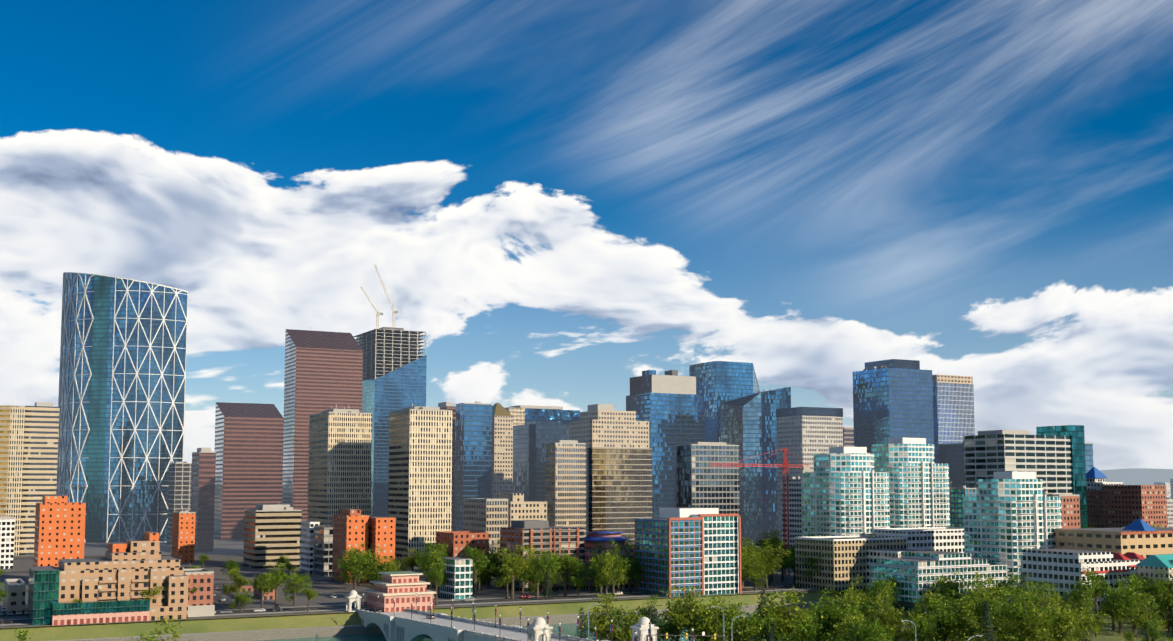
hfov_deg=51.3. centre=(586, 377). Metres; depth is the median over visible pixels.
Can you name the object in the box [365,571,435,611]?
pink tiered pavilion
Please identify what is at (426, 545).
tree
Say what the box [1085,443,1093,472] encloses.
skyscraper
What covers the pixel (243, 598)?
tree
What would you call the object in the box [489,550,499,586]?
tree
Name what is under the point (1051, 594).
tree
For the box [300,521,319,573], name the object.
white slab
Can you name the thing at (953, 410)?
blue striped tower
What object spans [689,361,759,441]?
skyscraper
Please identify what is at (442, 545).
tree
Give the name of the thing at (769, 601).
tree
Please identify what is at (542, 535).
red brick apartments
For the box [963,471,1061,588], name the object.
condo tower
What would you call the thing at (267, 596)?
brick riverfront
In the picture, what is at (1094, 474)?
blue turret roof
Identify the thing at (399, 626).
street bridge
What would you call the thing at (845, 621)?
tree
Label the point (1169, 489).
distant lowrise blocks
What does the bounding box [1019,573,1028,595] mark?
tree
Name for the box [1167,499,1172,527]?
block
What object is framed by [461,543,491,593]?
tree
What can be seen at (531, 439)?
skyscraper
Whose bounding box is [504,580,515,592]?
tree
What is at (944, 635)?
tree
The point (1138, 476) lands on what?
distant hills
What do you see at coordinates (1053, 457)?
beige banded office building
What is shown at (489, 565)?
tree
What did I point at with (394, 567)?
tree
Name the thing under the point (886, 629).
tree
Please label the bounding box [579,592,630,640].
tree
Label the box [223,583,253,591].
brick riverfront
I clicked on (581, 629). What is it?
tree
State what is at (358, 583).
tree
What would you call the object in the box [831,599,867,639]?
tree
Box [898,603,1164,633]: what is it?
island ground
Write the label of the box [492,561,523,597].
tree
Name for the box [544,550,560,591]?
tree
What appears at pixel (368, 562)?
tree
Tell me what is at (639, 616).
tree
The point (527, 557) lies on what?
tree
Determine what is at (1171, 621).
tree
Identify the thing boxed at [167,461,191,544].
frame block
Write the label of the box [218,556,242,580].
tree
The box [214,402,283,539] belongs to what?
brown tower
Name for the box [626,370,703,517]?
glass tower
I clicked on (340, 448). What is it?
cream tower
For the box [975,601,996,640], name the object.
tree
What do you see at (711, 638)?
tree
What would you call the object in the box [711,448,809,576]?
red tower crane
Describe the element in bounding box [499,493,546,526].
building
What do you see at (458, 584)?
white glass
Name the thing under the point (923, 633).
tree
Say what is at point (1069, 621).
tree
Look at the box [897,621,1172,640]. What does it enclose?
hill terrain
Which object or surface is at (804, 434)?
grey grid tower
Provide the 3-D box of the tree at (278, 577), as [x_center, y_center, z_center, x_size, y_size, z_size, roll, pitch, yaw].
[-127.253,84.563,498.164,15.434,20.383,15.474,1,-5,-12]
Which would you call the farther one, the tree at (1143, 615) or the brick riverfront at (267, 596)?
the brick riverfront at (267, 596)
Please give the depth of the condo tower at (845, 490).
639.26 m
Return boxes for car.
[0,619,13,622]
[219,609,231,613]
[253,608,265,611]
[271,607,283,610]
[426,614,434,618]
[463,597,474,601]
[520,594,530,597]
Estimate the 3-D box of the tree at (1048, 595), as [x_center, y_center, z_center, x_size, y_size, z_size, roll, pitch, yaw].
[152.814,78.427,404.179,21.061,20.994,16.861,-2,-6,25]
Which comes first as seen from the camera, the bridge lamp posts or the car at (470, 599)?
the bridge lamp posts
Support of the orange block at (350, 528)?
on the city ground at (326, 590)
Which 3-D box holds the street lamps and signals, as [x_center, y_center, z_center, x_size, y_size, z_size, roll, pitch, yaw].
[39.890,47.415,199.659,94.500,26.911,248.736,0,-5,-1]
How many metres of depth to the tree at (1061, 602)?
450.01 m
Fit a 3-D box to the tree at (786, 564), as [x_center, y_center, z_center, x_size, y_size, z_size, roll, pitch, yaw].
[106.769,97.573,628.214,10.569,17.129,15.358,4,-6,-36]
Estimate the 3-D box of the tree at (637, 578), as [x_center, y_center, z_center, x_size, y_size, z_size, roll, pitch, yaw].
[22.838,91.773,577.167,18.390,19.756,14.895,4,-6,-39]
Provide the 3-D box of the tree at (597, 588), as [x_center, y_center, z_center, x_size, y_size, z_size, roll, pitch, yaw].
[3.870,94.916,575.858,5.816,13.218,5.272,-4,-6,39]
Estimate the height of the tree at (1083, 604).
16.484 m
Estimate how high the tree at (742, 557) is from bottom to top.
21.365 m
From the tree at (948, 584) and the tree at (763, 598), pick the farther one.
the tree at (948, 584)
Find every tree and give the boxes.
[0,582,8,602]
[14,628,30,640]
[127,630,162,640]
[133,609,190,640]
[140,576,166,600]
[198,553,208,567]
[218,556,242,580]
[221,568,251,605]
[225,567,242,579]
[227,586,255,611]
[247,570,275,611]
[255,560,292,606]
[276,553,289,570]
[280,567,312,605]
[285,561,295,575]
[299,581,320,611]
[330,546,375,589]
[339,573,351,589]
[341,542,380,585]
[347,545,391,588]
[377,557,403,574]
[378,554,401,570]
[401,546,422,571]
[413,545,440,589]
[421,540,447,555]
[425,541,448,562]
[425,546,448,597]
[425,559,447,605]
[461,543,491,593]
[472,554,492,589]
[473,565,488,590]
[485,554,496,586]
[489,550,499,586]
[490,547,510,577]
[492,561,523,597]
[499,549,529,598]
[500,542,550,591]
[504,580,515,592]
[514,547,564,597]
[530,549,563,591]
[541,570,552,599]
[543,545,584,596]
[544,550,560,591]
[552,568,563,592]
[570,558,591,596]
[575,608,587,638]
[576,593,630,640]
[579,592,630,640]
[582,539,603,590]
[587,551,619,594]
[589,548,627,595]
[590,534,630,594]
[591,574,598,592]
[606,549,636,591]
[613,605,642,640]
[614,611,645,640]
[620,533,633,552]
[624,549,643,592]
[625,551,643,591]
[634,606,652,622]
[636,594,673,640]
[651,608,662,640]
[652,584,710,640]
[660,586,706,640]
[683,590,733,640]
[683,592,745,640]
[694,614,734,640]
[709,597,771,640]
[720,602,768,639]
[737,550,748,578]
[738,536,756,579]
[738,540,757,574]
[738,547,757,586]
[741,552,770,590]
[743,538,770,580]
[743,539,784,587]
[746,587,800,640]
[753,530,778,548]
[754,589,769,640]
[756,589,822,640]
[757,612,792,640]
[759,530,787,546]
[762,534,790,559]
[764,549,781,585]
[766,540,790,581]
[767,628,774,640]
[769,619,777,640]
[782,611,818,640]
[783,551,794,583]
[785,547,794,562]
[787,552,794,584]
[797,588,842,635]
[797,597,839,640]
[799,554,821,580]
[807,603,843,635]
[816,596,848,610]
[820,595,849,614]
[821,614,885,640]
[825,586,856,605]
[825,605,894,640]
[826,594,879,634]
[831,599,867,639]
[834,594,880,623]
[835,586,868,617]
[848,570,888,603]
[857,579,907,627]
[863,577,898,610]
[865,570,904,611]
[865,581,926,640]
[866,615,897,638]
[891,616,928,640]
[901,611,940,640]
[906,597,927,624]
[912,597,962,640]
[918,587,944,639]
[920,600,959,640]
[920,606,929,640]
[922,588,967,637]
[927,570,973,608]
[944,596,985,640]
[945,574,1011,639]
[956,571,1001,604]
[958,582,990,609]
[965,604,1020,640]
[967,588,994,604]
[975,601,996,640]
[982,611,1014,640]
[986,576,1020,604]
[990,580,1065,624]
[991,598,1011,625]
[993,583,1060,638]
[998,585,1019,624]
[1000,572,1041,601]
[1000,603,1065,640]
[1001,617,1032,640]
[1005,595,1014,624]
[1018,581,1060,640]
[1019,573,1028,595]
[1019,583,1073,629]
[1021,584,1081,627]
[1038,594,1098,640]
[1052,598,1072,610]
[1053,584,1098,613]
[1063,575,1104,631]
[1065,593,1109,640]
[1070,626,1091,640]
[1081,566,1113,622]
[1089,615,1103,636]
[1098,572,1167,636]
[1100,584,1135,633]
[1100,587,1114,630]
[1117,569,1172,626]
[1123,630,1136,640]
[1125,592,1169,639]
[1129,574,1159,594]
[1140,619,1167,640]
[1147,576,1172,613]
[1150,570,1172,595]
[1162,611,1172,630]
[1165,584,1172,635]
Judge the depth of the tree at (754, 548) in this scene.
644.55 m
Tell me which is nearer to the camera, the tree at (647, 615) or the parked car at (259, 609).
the tree at (647, 615)
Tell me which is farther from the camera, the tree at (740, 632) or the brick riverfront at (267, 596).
the brick riverfront at (267, 596)
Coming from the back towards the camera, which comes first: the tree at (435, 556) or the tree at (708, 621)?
the tree at (435, 556)
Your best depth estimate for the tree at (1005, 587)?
411.85 m
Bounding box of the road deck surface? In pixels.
[400,611,571,640]
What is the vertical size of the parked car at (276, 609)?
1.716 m
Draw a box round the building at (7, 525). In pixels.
[0,516,14,568]
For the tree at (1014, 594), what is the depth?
400.70 m
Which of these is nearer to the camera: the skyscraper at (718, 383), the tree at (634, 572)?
the tree at (634, 572)
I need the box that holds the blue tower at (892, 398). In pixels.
[853,359,933,453]
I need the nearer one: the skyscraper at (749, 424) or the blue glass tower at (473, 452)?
the blue glass tower at (473, 452)
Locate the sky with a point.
(570, 201)
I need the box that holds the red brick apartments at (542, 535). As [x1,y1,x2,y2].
[500,520,583,591]
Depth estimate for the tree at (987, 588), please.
480.97 m
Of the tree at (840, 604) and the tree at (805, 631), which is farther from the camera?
the tree at (840, 604)
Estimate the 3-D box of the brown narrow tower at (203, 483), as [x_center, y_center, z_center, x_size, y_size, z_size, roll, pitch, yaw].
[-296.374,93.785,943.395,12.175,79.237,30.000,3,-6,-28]
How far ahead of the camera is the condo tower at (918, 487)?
679.77 m
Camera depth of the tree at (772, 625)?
348.71 m
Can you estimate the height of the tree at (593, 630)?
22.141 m
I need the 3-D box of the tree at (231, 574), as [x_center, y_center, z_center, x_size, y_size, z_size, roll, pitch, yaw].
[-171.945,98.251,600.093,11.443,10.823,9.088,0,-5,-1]
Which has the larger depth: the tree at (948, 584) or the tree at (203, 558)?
the tree at (203, 558)
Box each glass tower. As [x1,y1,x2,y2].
[455,401,491,530]
[545,440,585,536]
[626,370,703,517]
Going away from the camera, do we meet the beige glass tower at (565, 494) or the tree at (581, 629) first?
the tree at (581, 629)
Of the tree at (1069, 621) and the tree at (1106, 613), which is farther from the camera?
the tree at (1106, 613)
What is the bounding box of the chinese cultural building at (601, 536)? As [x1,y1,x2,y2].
[584,531,634,589]
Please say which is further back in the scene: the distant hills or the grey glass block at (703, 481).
the distant hills
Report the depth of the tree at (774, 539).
729.30 m
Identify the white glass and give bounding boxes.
[440,557,472,599]
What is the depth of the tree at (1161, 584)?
456.25 m
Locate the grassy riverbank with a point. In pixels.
(286, 626)
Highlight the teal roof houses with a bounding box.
[1135,554,1172,617]
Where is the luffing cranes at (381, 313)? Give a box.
[360,265,397,328]
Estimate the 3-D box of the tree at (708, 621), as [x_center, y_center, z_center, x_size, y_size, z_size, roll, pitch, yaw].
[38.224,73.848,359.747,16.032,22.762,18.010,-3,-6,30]
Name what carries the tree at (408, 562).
on the city ground at (326, 590)
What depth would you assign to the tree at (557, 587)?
568.88 m
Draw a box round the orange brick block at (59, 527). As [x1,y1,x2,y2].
[33,496,85,566]
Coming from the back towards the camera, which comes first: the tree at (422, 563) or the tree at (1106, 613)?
the tree at (422, 563)
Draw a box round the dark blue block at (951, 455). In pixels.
[938,443,963,487]
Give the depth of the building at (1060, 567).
487.69 m
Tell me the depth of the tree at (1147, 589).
468.22 m
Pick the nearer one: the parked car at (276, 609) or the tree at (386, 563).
the parked car at (276, 609)
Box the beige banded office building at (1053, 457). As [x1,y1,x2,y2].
[963,425,1087,527]
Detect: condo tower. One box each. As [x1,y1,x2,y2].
[801,447,889,536]
[871,438,949,527]
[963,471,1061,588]
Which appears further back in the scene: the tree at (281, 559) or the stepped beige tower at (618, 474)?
the stepped beige tower at (618, 474)
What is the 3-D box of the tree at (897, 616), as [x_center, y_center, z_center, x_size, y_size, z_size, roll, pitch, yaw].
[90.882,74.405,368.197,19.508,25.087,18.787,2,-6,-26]
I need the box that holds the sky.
[0,0,1172,469]
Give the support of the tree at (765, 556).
on the city ground at (326, 590)
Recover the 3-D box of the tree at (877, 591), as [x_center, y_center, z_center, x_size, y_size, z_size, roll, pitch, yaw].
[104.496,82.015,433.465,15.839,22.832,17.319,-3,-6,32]
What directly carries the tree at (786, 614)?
on the hill terrain at (1109, 634)
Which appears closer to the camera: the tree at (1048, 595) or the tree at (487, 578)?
the tree at (1048, 595)
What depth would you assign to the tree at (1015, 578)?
480.71 m
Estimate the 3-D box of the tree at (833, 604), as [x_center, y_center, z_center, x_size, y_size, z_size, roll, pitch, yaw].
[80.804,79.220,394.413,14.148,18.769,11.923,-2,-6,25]
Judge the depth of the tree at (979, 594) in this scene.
430.21 m
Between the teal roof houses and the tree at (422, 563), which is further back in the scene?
the tree at (422, 563)
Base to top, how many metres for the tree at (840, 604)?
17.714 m
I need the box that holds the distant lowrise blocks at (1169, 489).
[1154,479,1172,498]
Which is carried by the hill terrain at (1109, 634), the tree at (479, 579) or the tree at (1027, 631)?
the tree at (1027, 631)
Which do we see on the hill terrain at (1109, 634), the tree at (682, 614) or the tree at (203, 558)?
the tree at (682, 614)
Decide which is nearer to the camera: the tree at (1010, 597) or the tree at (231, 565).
the tree at (1010, 597)
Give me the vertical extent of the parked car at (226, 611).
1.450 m
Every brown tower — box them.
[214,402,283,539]
[282,329,362,520]
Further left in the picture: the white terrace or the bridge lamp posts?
the bridge lamp posts
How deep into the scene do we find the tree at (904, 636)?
365.21 m
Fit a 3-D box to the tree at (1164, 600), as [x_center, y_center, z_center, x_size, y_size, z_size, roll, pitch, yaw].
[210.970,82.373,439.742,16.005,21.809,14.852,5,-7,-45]
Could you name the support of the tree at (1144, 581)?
on the hill terrain at (1109, 634)
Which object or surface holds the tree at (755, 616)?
on the hill terrain at (1109, 634)
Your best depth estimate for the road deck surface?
408.41 m
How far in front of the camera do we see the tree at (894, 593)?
534.41 m
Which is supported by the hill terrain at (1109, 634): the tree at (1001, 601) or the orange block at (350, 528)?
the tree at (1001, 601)
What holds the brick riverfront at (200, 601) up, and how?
on the city ground at (326, 590)
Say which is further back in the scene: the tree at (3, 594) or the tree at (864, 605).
the tree at (3, 594)
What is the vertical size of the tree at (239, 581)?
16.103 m
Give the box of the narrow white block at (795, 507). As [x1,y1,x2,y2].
[781,477,801,552]
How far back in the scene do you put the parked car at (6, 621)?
448.40 m
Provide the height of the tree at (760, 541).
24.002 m
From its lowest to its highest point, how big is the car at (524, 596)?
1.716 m
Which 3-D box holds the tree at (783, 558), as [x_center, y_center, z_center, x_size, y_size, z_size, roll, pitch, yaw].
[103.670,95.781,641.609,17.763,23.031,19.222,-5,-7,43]
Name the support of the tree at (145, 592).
on the city ground at (326, 590)
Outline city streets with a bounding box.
[0,541,814,625]
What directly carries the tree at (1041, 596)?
on the hill terrain at (1109, 634)
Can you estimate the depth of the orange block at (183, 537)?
799.63 m
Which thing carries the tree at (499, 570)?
on the city ground at (326, 590)
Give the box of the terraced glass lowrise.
[871,551,1006,602]
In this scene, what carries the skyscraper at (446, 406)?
on the city ground at (326, 590)
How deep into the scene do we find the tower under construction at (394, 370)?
1383.55 m
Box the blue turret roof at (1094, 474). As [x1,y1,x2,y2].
[1086,467,1106,481]
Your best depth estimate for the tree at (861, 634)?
307.89 m
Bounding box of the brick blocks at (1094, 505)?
[1086,482,1122,527]
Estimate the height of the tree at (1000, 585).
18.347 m
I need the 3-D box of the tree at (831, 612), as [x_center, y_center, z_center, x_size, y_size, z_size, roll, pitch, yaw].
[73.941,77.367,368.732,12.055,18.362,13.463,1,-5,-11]
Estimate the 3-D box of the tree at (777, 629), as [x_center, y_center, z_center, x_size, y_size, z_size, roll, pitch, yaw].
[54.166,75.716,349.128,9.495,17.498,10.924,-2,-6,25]
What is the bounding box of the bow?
[56,272,187,542]
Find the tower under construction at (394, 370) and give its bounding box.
[353,327,426,516]
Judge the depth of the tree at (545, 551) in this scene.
581.45 m
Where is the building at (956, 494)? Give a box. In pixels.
[949,485,976,527]
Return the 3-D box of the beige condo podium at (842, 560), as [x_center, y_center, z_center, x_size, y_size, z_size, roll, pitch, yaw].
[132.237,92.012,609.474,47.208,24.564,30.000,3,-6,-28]
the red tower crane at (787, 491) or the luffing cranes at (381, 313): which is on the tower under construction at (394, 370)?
the luffing cranes at (381, 313)
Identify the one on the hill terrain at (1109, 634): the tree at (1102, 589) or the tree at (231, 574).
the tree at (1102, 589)
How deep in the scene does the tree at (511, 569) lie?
543.27 m
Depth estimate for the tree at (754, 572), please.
583.87 m
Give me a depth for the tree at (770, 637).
318.08 m
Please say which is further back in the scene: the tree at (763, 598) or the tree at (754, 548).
the tree at (754, 548)
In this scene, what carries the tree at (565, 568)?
on the city ground at (326, 590)
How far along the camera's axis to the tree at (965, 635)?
363.27 m
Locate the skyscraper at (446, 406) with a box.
[438,402,455,530]
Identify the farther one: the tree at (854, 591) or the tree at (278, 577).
the tree at (278, 577)
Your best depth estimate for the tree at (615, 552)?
564.95 m
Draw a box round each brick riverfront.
[184,568,214,616]
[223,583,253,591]
[254,579,274,599]
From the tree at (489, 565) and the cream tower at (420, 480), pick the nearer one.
the tree at (489, 565)
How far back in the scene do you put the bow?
1083.42 m
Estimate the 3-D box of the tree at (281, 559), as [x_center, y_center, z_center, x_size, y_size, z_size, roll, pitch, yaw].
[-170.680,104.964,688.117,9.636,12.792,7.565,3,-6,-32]
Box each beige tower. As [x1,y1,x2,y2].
[0,395,59,555]
[569,404,651,546]
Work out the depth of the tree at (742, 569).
580.63 m
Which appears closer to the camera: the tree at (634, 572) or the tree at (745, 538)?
the tree at (634, 572)
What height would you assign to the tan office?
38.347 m
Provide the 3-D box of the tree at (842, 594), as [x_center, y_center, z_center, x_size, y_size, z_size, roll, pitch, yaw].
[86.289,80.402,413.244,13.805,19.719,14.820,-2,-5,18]
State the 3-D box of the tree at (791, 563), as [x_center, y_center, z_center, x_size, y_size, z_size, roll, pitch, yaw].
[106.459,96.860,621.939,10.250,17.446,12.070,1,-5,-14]
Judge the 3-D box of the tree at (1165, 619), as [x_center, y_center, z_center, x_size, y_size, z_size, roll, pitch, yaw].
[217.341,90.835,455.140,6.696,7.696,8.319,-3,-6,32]
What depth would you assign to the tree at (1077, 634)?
404.23 m
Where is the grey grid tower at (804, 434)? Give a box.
[776,407,842,543]
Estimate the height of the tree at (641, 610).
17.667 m
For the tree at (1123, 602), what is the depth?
432.88 m
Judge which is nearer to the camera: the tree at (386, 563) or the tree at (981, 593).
the tree at (981, 593)
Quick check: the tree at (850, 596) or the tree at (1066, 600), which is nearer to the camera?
the tree at (850, 596)
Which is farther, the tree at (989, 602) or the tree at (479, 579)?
the tree at (479, 579)
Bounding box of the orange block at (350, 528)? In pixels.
[332,509,368,582]
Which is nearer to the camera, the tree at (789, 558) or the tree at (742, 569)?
the tree at (742, 569)
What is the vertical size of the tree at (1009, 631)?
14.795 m
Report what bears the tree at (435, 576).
on the city ground at (326, 590)
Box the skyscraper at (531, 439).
[513,421,568,501]
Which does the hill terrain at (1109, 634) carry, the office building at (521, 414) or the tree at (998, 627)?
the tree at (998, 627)
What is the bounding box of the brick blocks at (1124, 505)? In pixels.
[1102,485,1167,527]
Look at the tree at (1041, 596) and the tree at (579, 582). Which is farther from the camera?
the tree at (579, 582)
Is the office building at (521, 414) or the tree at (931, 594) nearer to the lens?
the tree at (931, 594)
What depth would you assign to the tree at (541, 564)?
548.64 m
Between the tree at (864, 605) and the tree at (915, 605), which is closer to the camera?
the tree at (864, 605)
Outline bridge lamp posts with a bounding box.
[363,593,693,640]
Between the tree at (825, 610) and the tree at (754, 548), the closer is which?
the tree at (825, 610)
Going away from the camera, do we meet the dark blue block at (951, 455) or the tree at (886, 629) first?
the tree at (886, 629)
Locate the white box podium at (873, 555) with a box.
[867,548,929,588]
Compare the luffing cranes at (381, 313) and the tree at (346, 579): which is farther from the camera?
the luffing cranes at (381, 313)
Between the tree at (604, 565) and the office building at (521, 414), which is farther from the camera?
the office building at (521, 414)
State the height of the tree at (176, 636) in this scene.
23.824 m
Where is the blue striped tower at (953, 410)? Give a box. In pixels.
[932,369,974,462]
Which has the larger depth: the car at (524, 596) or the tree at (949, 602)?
the car at (524, 596)
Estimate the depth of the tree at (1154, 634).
360.48 m
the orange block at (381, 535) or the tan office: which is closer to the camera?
the orange block at (381, 535)
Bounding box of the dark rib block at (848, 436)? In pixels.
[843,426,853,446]
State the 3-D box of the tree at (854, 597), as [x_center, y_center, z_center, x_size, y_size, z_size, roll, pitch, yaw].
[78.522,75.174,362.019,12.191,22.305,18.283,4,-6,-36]
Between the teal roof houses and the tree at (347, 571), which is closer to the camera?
the teal roof houses
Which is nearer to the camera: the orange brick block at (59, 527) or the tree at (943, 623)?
the tree at (943, 623)
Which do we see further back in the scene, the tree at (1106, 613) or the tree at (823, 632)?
the tree at (1106, 613)
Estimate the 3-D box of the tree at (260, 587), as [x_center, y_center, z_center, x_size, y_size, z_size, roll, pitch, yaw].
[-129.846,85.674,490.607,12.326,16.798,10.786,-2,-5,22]
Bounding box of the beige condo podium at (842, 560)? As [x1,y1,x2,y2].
[795,535,906,590]
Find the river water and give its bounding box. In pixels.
[258,604,925,640]
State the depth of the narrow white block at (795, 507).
795.15 m
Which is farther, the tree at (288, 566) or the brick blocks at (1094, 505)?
the brick blocks at (1094, 505)
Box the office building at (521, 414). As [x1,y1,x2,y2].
[505,405,579,492]
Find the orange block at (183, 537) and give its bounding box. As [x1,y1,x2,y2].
[171,507,195,562]
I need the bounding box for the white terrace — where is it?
[873,527,964,552]
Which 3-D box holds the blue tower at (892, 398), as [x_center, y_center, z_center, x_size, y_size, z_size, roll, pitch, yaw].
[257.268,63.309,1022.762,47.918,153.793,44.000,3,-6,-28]
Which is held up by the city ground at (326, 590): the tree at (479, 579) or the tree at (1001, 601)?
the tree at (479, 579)
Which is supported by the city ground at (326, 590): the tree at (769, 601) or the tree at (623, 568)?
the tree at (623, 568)
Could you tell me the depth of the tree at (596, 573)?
559.02 m
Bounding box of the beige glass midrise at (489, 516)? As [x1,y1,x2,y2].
[464,498,507,576]
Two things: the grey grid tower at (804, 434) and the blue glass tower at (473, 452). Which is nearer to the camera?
the blue glass tower at (473, 452)
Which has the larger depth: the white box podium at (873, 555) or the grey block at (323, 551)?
the grey block at (323, 551)
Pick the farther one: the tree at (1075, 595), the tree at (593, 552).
the tree at (593, 552)
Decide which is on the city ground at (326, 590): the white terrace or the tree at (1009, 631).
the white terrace
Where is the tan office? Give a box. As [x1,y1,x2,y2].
[243,504,301,568]
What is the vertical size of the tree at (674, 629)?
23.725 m
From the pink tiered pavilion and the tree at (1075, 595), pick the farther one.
the pink tiered pavilion
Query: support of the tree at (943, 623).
on the hill terrain at (1109, 634)
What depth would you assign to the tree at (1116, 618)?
441.79 m
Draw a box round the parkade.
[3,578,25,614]
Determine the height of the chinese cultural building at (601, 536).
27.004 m
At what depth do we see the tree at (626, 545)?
609.43 m
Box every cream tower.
[308,409,371,525]
[388,406,452,562]
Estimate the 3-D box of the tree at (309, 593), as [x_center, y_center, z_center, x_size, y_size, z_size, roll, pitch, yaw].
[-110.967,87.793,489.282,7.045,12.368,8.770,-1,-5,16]
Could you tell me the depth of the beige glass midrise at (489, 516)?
677.40 m
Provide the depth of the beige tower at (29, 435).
881.29 m
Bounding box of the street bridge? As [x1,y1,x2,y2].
[345,590,658,640]
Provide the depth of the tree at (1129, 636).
410.01 m
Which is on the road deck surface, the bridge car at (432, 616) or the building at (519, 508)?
the bridge car at (432, 616)
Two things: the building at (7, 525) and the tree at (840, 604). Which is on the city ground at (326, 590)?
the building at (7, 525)
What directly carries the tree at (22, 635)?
on the hill terrain at (1109, 634)
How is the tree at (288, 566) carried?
on the city ground at (326, 590)
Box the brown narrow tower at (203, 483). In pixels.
[191,448,215,551]
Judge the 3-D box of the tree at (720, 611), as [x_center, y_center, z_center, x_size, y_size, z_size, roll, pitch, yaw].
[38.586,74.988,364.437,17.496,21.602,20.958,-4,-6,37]
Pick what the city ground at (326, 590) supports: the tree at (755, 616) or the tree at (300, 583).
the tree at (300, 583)
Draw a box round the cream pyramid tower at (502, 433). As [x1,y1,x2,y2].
[492,403,512,497]
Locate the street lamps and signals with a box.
[588,603,982,640]
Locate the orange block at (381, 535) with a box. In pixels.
[368,517,395,581]
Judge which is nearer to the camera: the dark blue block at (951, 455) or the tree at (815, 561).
the tree at (815, 561)
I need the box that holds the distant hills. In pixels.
[1099,468,1172,484]
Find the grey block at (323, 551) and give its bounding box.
[313,525,332,575]
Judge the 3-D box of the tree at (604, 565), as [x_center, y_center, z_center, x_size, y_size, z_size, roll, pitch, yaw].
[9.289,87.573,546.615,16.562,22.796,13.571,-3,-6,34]
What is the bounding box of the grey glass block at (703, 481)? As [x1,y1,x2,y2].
[676,442,739,516]
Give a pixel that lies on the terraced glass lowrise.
(914, 572)
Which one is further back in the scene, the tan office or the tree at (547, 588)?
the tan office
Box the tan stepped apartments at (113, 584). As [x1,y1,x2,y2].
[27,532,188,625]
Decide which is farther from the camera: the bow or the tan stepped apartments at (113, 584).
the bow
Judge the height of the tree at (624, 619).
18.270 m
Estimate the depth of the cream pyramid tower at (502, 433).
998.91 m
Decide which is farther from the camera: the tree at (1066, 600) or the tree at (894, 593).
the tree at (894, 593)
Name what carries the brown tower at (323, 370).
on the city ground at (326, 590)
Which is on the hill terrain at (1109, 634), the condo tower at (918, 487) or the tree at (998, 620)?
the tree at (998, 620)
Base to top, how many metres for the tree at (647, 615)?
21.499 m
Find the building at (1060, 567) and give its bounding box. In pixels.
[1021,549,1145,613]
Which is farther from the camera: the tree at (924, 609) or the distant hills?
the distant hills
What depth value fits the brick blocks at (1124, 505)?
790.95 m
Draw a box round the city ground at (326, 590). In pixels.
[0,539,824,627]
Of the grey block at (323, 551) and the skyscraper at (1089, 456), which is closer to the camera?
the grey block at (323, 551)
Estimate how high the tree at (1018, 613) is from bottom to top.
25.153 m
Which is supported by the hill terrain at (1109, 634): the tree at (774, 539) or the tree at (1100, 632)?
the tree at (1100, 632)
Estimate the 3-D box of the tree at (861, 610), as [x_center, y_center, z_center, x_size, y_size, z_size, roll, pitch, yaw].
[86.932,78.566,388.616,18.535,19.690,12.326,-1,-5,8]
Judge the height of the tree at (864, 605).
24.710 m
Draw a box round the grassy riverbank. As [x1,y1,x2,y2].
[0,589,924,640]
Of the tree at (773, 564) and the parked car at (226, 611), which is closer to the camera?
the parked car at (226, 611)

